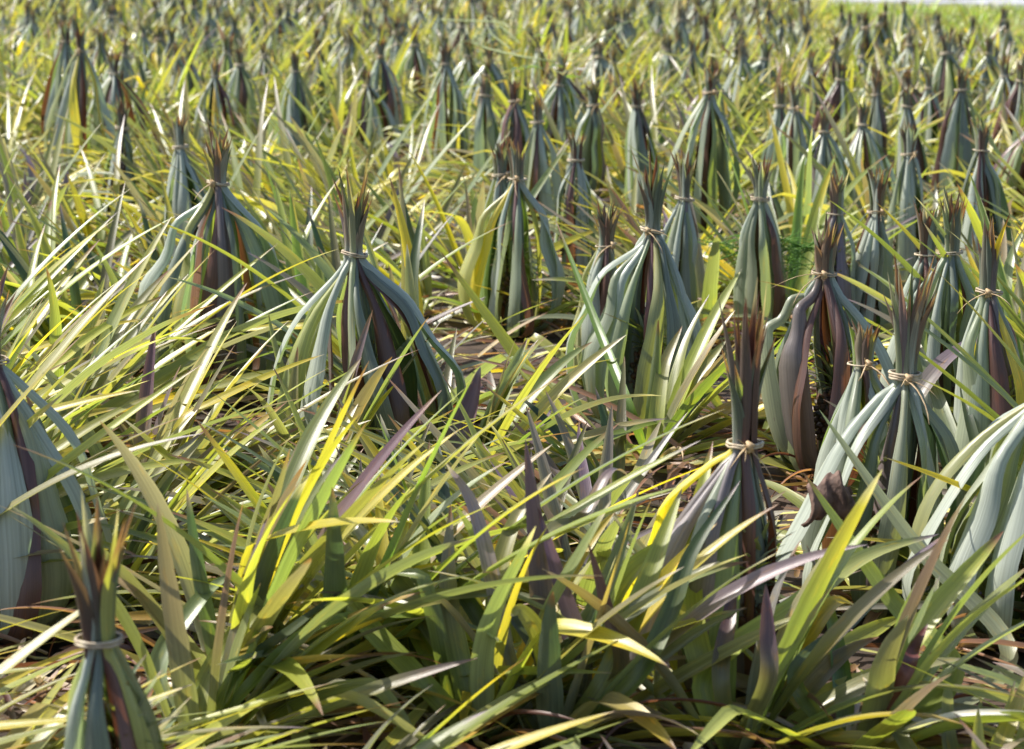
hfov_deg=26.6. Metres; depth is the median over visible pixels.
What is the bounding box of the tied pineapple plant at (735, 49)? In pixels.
[720,32,740,78]
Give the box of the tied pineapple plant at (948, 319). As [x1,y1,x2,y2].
[808,183,975,426]
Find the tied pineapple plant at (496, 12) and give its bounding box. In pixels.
[493,5,505,49]
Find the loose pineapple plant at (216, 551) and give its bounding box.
[111,492,527,608]
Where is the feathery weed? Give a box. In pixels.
[697,229,849,289]
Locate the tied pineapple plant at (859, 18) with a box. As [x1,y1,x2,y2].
[853,13,861,33]
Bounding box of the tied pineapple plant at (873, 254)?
[731,161,894,361]
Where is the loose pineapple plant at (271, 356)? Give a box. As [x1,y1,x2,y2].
[215,287,483,419]
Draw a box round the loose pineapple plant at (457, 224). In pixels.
[368,206,597,268]
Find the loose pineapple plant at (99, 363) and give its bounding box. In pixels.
[4,271,213,489]
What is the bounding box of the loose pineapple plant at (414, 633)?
[142,443,800,723]
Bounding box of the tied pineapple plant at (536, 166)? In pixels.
[433,93,563,236]
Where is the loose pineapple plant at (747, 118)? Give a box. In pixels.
[667,82,801,137]
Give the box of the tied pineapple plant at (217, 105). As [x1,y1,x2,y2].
[151,54,239,155]
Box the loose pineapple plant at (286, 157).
[104,77,424,237]
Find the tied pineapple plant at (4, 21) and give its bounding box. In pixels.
[0,4,13,44]
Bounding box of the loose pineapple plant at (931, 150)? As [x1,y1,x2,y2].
[849,105,1001,182]
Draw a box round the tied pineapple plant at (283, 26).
[274,1,293,48]
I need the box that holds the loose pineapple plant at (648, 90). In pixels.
[600,82,685,145]
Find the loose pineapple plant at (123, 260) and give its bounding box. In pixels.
[0,217,190,313]
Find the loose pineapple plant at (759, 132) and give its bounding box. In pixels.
[735,78,896,140]
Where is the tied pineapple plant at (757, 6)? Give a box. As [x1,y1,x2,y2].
[748,0,765,33]
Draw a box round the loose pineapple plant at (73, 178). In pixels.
[0,138,93,222]
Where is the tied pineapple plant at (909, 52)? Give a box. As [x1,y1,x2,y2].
[888,30,914,83]
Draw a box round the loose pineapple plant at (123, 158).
[44,87,261,217]
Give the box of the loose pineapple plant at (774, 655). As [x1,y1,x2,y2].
[427,441,1022,748]
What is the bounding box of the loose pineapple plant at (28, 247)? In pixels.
[8,238,37,266]
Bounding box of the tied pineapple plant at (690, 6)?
[683,0,691,10]
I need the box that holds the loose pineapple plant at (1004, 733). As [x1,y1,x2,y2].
[862,676,1023,748]
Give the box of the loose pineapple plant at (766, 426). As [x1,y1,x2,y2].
[676,406,813,460]
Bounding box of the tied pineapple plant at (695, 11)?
[690,7,700,34]
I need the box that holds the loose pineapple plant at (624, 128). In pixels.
[572,73,767,194]
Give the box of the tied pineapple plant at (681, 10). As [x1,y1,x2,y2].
[654,2,689,62]
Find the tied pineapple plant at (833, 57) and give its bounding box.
[815,30,841,90]
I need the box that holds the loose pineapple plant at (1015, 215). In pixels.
[885,186,1019,226]
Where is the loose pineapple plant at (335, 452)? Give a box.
[243,404,568,536]
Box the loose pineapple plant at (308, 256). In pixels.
[155,205,484,337]
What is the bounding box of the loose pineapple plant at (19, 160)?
[1,125,71,163]
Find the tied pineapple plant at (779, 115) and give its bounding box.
[751,78,788,195]
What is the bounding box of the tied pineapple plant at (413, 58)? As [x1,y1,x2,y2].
[394,26,447,108]
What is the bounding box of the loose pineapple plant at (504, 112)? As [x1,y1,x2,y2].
[451,92,608,168]
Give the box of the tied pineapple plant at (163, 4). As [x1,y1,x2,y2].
[159,0,180,17]
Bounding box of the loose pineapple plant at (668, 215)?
[623,205,732,256]
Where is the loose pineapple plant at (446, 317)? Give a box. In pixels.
[279,260,494,335]
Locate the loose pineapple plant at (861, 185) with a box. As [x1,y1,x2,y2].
[736,89,1007,253]
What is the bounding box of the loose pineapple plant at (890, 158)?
[850,107,971,181]
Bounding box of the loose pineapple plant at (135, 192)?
[35,133,260,287]
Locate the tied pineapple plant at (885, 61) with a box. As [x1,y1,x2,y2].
[861,28,890,72]
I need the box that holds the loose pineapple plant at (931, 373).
[825,340,1023,526]
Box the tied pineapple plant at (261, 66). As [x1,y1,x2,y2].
[252,41,280,84]
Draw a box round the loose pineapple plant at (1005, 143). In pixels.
[988,130,1008,181]
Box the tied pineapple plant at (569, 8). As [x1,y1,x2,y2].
[559,2,578,28]
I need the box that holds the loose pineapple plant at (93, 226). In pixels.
[59,201,163,244]
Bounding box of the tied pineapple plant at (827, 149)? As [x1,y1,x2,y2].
[781,103,856,236]
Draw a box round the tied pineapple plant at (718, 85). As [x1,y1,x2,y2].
[659,59,748,170]
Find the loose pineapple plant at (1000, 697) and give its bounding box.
[861,577,1023,748]
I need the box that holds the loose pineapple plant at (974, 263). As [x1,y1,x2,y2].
[757,232,978,357]
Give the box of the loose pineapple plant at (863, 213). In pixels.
[855,164,1014,236]
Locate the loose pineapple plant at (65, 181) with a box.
[0,143,105,247]
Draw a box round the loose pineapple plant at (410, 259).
[141,162,617,428]
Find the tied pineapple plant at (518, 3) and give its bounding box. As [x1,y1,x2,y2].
[512,0,533,15]
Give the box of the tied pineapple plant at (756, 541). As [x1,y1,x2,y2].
[601,276,972,748]
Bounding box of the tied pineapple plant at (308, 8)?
[298,2,320,33]
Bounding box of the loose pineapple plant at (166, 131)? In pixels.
[41,93,203,161]
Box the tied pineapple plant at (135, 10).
[130,0,140,31]
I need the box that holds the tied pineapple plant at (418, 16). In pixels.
[410,0,427,40]
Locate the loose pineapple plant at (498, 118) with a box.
[421,78,627,180]
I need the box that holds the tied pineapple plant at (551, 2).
[547,0,560,14]
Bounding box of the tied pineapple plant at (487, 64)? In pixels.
[469,55,495,148]
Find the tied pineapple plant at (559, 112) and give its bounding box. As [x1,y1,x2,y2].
[542,61,576,158]
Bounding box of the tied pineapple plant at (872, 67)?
[857,60,886,119]
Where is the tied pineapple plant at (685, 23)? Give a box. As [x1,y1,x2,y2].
[680,4,693,33]
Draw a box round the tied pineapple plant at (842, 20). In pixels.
[834,3,846,34]
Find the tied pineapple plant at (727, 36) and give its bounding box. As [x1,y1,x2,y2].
[720,12,736,56]
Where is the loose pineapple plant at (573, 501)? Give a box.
[482,483,862,670]
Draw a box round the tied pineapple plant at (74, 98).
[44,20,146,180]
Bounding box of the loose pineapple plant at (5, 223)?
[0,198,106,314]
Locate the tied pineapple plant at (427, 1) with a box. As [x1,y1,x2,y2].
[413,0,429,16]
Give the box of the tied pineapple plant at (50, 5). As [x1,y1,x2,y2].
[48,0,59,15]
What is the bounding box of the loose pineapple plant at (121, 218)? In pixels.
[88,185,163,231]
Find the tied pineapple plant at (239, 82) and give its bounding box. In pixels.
[169,42,268,142]
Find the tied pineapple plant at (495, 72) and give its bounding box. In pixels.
[419,40,508,126]
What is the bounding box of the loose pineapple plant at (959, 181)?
[923,162,967,239]
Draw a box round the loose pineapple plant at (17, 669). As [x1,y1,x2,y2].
[0,608,116,694]
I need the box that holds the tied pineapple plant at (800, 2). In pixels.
[793,0,811,28]
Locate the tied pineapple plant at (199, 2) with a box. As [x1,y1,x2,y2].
[187,0,202,14]
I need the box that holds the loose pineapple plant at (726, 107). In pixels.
[647,80,764,156]
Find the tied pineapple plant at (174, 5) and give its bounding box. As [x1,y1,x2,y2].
[164,0,179,26]
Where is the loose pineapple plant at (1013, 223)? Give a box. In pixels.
[936,198,1023,279]
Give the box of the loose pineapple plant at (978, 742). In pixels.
[955,714,987,748]
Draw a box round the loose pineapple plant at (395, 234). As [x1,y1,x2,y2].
[270,132,509,269]
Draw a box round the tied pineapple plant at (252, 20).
[246,8,261,46]
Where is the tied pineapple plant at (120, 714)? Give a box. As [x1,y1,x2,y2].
[59,490,179,748]
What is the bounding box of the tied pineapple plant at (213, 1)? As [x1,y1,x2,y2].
[211,0,215,14]
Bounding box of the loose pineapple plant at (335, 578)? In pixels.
[1,370,721,748]
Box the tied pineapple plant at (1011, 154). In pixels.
[993,128,1023,230]
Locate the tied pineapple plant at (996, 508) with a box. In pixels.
[793,403,1023,650]
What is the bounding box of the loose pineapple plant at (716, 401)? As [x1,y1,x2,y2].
[575,312,891,415]
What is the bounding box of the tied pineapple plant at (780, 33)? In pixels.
[772,12,792,53]
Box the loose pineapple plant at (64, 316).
[43,292,137,341]
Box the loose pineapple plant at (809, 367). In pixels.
[665,327,880,405]
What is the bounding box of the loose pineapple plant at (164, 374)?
[26,331,334,503]
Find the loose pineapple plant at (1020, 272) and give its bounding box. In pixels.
[1014,263,1023,285]
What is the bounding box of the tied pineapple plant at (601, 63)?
[583,38,608,97]
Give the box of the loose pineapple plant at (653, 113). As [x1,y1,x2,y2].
[529,65,760,179]
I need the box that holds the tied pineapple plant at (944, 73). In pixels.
[924,29,976,126]
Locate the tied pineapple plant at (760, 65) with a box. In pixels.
[722,38,776,125]
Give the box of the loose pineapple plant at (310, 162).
[282,149,398,177]
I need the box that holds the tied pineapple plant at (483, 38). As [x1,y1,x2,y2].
[474,9,504,77]
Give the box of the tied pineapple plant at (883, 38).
[870,13,887,48]
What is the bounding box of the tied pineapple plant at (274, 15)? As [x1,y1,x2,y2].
[268,2,282,26]
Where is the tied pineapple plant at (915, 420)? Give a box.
[775,253,988,619]
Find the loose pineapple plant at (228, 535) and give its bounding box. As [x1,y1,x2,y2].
[124,441,657,710]
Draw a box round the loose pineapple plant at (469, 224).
[298,143,597,305]
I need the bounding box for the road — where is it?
[773,0,1023,10]
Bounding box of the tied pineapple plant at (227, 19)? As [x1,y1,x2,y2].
[219,9,239,47]
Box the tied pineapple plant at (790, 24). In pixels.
[779,11,798,61]
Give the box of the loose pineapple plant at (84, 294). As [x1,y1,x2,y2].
[1,172,182,345]
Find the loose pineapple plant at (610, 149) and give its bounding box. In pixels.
[554,97,674,185]
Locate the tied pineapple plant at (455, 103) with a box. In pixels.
[385,39,472,171]
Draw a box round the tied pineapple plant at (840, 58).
[817,37,859,93]
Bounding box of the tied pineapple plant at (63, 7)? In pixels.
[58,1,69,24]
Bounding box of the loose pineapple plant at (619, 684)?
[404,439,866,748]
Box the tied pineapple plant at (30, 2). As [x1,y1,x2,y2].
[19,0,38,36]
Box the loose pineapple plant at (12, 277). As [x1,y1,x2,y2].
[0,199,122,351]
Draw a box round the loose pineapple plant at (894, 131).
[805,91,969,169]
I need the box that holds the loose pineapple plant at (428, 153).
[344,141,456,181]
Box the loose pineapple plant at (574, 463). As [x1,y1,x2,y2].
[196,392,676,666]
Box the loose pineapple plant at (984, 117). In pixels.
[931,88,1020,159]
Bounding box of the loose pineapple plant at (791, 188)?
[622,109,884,263]
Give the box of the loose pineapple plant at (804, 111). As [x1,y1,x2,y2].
[740,91,901,182]
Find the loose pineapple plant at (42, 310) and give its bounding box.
[0,240,225,456]
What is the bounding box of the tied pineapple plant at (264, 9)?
[259,0,270,23]
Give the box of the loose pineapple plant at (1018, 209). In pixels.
[891,105,1023,232]
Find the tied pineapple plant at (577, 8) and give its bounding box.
[572,0,588,15]
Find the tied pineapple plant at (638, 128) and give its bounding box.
[559,81,747,216]
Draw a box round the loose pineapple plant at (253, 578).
[105,362,546,705]
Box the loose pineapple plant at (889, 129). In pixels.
[844,92,943,171]
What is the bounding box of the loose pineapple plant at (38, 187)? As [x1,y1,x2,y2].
[0,123,119,221]
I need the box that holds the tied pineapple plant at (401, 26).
[398,16,409,39]
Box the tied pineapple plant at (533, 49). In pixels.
[524,22,544,63]
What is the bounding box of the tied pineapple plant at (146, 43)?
[134,18,153,79]
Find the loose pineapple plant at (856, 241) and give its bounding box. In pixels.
[701,204,916,301]
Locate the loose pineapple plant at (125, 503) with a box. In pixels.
[94,409,362,576]
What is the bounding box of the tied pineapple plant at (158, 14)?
[151,0,161,27]
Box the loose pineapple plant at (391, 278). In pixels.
[326,264,556,373]
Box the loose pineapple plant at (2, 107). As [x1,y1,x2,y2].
[0,93,11,112]
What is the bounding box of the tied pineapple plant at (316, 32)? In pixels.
[301,26,319,75]
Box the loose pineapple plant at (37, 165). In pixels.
[1,120,167,210]
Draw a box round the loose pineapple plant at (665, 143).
[575,104,679,169]
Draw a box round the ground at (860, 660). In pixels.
[0,0,1023,748]
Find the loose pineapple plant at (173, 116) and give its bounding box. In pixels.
[134,80,273,145]
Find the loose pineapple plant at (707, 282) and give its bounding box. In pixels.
[456,195,803,334]
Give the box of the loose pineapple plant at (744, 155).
[649,99,896,190]
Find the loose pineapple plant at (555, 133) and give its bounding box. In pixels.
[443,78,672,198]
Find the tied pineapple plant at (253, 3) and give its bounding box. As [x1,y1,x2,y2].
[245,0,262,28]
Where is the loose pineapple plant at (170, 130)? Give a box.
[55,58,264,165]
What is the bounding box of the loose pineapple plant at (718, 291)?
[614,239,788,299]
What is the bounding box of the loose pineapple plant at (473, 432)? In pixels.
[294,373,587,637]
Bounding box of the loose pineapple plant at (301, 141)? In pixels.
[242,104,427,233]
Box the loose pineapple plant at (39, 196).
[24,125,110,241]
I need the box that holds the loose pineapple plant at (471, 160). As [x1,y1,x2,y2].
[436,153,472,176]
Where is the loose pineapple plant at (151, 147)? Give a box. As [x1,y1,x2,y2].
[72,116,275,175]
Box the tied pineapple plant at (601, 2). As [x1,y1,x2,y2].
[594,0,608,16]
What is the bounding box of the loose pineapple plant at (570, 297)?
[469,238,593,333]
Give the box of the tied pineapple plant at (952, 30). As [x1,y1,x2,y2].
[949,26,957,49]
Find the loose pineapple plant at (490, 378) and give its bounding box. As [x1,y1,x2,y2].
[451,336,561,419]
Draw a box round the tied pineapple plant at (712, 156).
[618,64,739,237]
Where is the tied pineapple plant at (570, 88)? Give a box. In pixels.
[543,49,624,141]
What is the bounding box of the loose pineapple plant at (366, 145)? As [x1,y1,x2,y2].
[326,126,432,166]
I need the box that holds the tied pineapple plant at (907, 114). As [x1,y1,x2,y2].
[889,83,930,204]
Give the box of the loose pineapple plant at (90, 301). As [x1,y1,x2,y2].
[88,250,190,324]
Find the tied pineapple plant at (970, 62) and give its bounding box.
[957,36,975,76]
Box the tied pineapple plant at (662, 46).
[653,34,666,68]
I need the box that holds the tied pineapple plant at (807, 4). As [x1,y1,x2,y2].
[804,0,813,16]
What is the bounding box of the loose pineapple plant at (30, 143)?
[11,128,95,175]
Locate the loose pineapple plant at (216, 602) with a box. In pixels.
[11,496,496,644]
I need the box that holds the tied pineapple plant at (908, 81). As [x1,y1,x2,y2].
[893,69,938,138]
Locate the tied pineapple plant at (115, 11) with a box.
[112,0,119,27]
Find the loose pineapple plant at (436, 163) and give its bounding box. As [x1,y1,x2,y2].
[392,151,471,171]
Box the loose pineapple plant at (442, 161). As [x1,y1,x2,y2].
[397,143,472,184]
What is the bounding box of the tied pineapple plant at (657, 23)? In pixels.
[647,1,666,51]
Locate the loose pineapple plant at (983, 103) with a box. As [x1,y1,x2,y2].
[921,82,1001,158]
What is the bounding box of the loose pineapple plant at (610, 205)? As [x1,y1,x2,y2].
[481,182,675,223]
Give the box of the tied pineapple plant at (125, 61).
[118,38,138,99]
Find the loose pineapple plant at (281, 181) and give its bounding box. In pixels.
[195,117,422,198]
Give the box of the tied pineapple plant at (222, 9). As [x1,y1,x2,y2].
[212,0,231,20]
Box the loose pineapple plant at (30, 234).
[16,200,69,293]
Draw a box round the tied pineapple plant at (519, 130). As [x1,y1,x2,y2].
[425,76,576,205]
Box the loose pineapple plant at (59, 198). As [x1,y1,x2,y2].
[0,165,68,260]
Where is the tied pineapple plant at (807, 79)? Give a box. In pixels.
[761,48,826,141]
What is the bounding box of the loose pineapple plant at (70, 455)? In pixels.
[0,336,217,625]
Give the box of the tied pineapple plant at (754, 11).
[753,7,764,36]
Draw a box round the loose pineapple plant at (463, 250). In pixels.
[367,183,552,279]
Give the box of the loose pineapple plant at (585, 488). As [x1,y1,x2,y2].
[238,377,784,591]
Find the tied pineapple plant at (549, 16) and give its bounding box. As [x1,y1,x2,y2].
[539,9,558,58]
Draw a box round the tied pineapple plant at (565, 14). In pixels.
[556,1,573,29]
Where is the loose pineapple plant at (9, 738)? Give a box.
[0,716,66,748]
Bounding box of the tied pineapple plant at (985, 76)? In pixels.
[970,33,998,106]
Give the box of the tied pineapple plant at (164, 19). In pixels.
[156,10,168,32]
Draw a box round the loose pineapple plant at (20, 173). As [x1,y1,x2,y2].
[0,157,98,200]
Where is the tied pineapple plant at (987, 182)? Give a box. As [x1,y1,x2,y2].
[894,116,1015,282]
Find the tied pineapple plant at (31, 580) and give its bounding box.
[0,282,199,643]
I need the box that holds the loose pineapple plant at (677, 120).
[646,94,733,180]
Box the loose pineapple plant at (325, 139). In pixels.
[258,72,445,175]
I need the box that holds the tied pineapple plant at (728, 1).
[720,0,729,11]
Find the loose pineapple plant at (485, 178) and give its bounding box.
[404,139,614,226]
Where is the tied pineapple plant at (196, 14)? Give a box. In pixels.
[188,0,205,37]
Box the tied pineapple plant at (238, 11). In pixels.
[233,0,246,25]
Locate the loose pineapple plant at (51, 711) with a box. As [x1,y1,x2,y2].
[25,679,361,748]
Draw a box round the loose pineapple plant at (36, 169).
[1,142,104,208]
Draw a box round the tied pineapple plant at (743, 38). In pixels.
[734,34,751,77]
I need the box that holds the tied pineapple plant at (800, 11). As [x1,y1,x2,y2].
[794,5,802,32]
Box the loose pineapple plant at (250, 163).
[192,100,362,195]
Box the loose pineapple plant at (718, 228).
[625,203,805,263]
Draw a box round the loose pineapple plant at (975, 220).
[935,184,1019,313]
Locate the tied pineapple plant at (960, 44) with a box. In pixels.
[957,29,964,59]
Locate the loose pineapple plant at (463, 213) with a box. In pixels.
[403,171,493,218]
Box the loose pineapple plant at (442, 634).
[201,441,748,748]
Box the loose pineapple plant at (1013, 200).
[960,198,1023,262]
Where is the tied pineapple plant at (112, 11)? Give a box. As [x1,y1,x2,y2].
[101,5,120,35]
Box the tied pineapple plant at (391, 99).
[330,36,425,151]
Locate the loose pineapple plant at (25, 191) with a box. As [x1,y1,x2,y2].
[0,143,59,228]
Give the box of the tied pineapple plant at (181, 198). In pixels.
[130,111,209,290]
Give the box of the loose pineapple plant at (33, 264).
[0,226,125,385]
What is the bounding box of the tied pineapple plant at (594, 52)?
[572,33,607,91]
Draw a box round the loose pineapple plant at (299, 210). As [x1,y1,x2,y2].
[232,127,455,251]
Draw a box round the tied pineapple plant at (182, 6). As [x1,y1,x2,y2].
[171,0,201,36]
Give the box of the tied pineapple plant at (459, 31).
[434,12,482,68]
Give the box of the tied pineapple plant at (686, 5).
[684,1,691,19]
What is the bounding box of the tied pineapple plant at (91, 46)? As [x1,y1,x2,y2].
[88,37,96,63]
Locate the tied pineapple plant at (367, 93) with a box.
[342,68,422,158]
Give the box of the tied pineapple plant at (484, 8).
[471,1,493,40]
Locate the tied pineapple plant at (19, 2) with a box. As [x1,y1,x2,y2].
[14,0,24,14]
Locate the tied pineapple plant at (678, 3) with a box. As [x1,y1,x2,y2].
[669,0,680,25]
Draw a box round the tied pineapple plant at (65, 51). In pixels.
[18,18,87,160]
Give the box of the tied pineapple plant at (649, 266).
[508,147,816,437]
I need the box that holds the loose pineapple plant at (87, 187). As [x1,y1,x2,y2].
[56,167,138,203]
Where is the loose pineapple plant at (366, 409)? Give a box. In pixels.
[177,310,499,508]
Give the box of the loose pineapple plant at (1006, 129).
[969,100,1023,180]
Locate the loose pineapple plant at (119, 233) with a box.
[58,195,163,265]
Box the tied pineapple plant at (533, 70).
[528,32,554,84]
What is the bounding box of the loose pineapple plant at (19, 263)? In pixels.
[0,172,128,382]
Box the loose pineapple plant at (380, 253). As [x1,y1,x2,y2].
[281,155,569,318]
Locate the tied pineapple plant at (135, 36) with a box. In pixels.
[127,18,142,55]
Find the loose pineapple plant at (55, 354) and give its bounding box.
[2,248,300,622]
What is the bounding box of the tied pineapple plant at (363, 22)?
[355,7,371,44]
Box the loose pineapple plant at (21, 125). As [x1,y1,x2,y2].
[11,88,45,155]
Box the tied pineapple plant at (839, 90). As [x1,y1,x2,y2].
[810,56,857,143]
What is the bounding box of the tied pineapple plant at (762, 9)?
[761,0,766,16]
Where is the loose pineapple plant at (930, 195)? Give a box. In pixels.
[884,172,973,219]
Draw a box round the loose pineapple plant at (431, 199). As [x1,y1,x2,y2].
[384,178,492,206]
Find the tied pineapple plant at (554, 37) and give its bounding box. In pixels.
[545,18,557,57]
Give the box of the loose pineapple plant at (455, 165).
[360,143,473,187]
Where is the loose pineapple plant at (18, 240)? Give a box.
[1,165,149,305]
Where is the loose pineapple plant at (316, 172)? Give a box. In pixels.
[200,87,450,203]
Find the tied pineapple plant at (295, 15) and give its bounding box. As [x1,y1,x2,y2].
[288,2,298,24]
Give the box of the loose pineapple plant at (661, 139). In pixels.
[597,62,768,163]
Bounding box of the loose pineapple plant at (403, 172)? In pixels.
[199,109,487,251]
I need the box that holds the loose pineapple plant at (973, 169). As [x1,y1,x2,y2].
[955,125,1007,177]
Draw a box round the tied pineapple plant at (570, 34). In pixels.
[567,15,577,51]
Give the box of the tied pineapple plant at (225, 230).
[119,124,328,400]
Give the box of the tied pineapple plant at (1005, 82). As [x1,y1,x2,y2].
[976,53,1020,136]
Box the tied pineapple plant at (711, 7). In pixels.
[704,0,724,29]
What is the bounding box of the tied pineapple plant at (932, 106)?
[915,67,942,163]
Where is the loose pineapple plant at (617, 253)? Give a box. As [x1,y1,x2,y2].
[533,218,721,264]
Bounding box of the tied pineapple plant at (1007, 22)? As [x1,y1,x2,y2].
[999,18,1018,69]
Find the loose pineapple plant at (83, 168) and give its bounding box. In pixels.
[1,154,108,200]
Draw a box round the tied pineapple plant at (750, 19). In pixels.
[744,0,756,31]
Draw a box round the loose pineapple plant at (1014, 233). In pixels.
[926,156,1023,261]
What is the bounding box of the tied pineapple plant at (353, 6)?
[348,0,359,21]
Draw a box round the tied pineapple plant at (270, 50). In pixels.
[269,45,279,65]
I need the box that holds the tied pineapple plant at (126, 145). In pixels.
[59,95,138,226]
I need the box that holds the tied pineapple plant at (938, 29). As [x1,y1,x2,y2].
[933,17,941,51]
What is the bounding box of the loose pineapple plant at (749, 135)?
[684,85,844,186]
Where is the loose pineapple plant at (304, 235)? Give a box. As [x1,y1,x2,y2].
[76,179,387,357]
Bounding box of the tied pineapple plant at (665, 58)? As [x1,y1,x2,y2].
[654,33,683,85]
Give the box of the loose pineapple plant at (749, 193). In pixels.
[637,179,779,220]
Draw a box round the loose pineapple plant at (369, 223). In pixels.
[139,158,443,283]
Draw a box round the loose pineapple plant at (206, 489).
[35,366,430,704]
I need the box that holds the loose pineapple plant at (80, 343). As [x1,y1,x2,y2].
[0,294,259,520]
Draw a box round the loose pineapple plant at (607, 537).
[179,406,690,677]
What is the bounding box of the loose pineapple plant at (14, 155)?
[0,139,23,180]
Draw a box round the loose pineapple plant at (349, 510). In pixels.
[0,357,602,746]
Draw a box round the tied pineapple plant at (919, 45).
[900,38,930,81]
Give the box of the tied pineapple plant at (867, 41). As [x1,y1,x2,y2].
[849,9,875,67]
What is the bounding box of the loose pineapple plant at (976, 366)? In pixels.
[856,261,1023,563]
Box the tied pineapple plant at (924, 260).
[811,200,941,429]
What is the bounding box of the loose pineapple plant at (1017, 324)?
[903,229,1023,412]
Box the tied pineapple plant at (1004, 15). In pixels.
[982,5,1014,52]
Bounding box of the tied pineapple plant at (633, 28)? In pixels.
[626,7,641,52]
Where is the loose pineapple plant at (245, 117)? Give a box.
[163,75,334,152]
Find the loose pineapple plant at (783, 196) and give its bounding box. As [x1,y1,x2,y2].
[699,187,943,251]
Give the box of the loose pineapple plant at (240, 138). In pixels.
[165,102,385,155]
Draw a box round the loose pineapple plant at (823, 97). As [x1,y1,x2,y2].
[759,77,950,125]
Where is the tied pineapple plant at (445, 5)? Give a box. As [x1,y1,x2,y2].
[441,0,456,24]
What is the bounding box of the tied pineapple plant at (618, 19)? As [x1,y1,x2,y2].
[612,6,640,60]
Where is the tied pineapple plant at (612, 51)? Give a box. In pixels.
[600,43,626,133]
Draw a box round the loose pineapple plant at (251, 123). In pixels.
[188,87,317,136]
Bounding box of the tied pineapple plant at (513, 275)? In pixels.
[423,135,579,337]
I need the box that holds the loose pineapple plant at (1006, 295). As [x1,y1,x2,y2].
[825,169,1023,373]
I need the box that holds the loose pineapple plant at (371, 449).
[107,375,417,625]
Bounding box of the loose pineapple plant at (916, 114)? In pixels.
[819,72,939,168]
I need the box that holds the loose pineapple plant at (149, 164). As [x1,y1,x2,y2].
[63,123,247,209]
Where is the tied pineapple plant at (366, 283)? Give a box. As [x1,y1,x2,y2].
[216,167,566,489]
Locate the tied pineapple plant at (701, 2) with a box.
[690,0,704,19]
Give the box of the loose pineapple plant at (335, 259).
[120,176,440,375]
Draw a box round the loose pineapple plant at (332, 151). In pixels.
[155,118,439,208]
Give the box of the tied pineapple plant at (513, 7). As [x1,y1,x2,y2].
[500,0,518,18]
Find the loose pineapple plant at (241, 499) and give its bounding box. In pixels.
[178,430,402,556]
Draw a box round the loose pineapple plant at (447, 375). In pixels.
[205,326,475,467]
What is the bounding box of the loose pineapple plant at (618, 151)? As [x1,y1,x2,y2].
[523,74,732,197]
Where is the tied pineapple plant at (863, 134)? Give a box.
[834,98,895,227]
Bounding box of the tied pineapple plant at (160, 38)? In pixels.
[143,23,166,83]
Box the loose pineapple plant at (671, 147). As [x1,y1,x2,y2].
[616,100,766,171]
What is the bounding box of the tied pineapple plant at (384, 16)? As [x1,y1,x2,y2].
[376,0,393,41]
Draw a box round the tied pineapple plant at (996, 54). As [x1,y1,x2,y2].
[992,45,1000,80]
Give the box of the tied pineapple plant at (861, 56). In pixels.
[854,41,870,94]
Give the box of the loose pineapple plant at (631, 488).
[300,409,687,552]
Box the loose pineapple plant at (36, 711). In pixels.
[0,656,362,748]
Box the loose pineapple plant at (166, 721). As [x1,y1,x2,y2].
[159,708,184,733]
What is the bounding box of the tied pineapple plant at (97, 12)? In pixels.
[89,0,109,35]
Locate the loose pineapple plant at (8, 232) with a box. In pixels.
[0,197,30,248]
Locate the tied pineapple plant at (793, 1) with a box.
[786,0,796,17]
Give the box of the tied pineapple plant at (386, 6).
[375,1,392,30]
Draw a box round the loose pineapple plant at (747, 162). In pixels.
[606,114,786,211]
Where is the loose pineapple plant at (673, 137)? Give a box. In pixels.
[608,95,769,187]
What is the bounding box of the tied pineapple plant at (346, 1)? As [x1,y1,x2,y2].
[343,0,349,15]
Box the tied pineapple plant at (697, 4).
[688,0,699,24]
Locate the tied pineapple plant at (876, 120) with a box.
[862,67,932,188]
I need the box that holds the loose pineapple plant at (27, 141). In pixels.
[11,138,49,150]
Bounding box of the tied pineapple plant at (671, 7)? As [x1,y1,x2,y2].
[668,0,679,20]
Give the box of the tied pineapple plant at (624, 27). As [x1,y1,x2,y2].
[616,6,636,56]
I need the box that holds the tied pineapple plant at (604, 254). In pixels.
[491,198,727,388]
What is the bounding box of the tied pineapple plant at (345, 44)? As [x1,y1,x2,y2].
[331,29,363,78]
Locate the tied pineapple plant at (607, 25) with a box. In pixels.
[601,17,623,63]
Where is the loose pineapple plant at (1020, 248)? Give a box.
[994,235,1023,252]
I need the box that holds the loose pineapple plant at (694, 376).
[441,219,812,478]
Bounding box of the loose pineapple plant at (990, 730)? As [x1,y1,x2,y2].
[836,651,1023,748]
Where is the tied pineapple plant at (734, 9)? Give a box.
[725,5,749,46]
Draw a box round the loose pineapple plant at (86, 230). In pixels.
[0,115,163,274]
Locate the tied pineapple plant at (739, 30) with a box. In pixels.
[737,22,748,53]
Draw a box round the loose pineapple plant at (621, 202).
[528,161,728,288]
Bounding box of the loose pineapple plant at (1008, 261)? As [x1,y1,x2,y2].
[874,219,1023,353]
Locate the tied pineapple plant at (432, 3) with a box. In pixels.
[423,0,434,27]
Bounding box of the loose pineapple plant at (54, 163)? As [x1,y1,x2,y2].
[0,107,134,229]
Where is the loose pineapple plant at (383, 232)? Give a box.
[227,131,422,282]
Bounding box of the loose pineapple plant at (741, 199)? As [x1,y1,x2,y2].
[718,180,777,216]
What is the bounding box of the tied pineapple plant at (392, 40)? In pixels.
[384,15,407,64]
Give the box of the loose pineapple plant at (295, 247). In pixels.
[108,183,506,399]
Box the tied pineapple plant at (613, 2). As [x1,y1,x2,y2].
[606,0,617,15]
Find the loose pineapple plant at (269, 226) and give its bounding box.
[115,139,437,281]
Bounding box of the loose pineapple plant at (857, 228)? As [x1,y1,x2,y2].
[731,202,931,267]

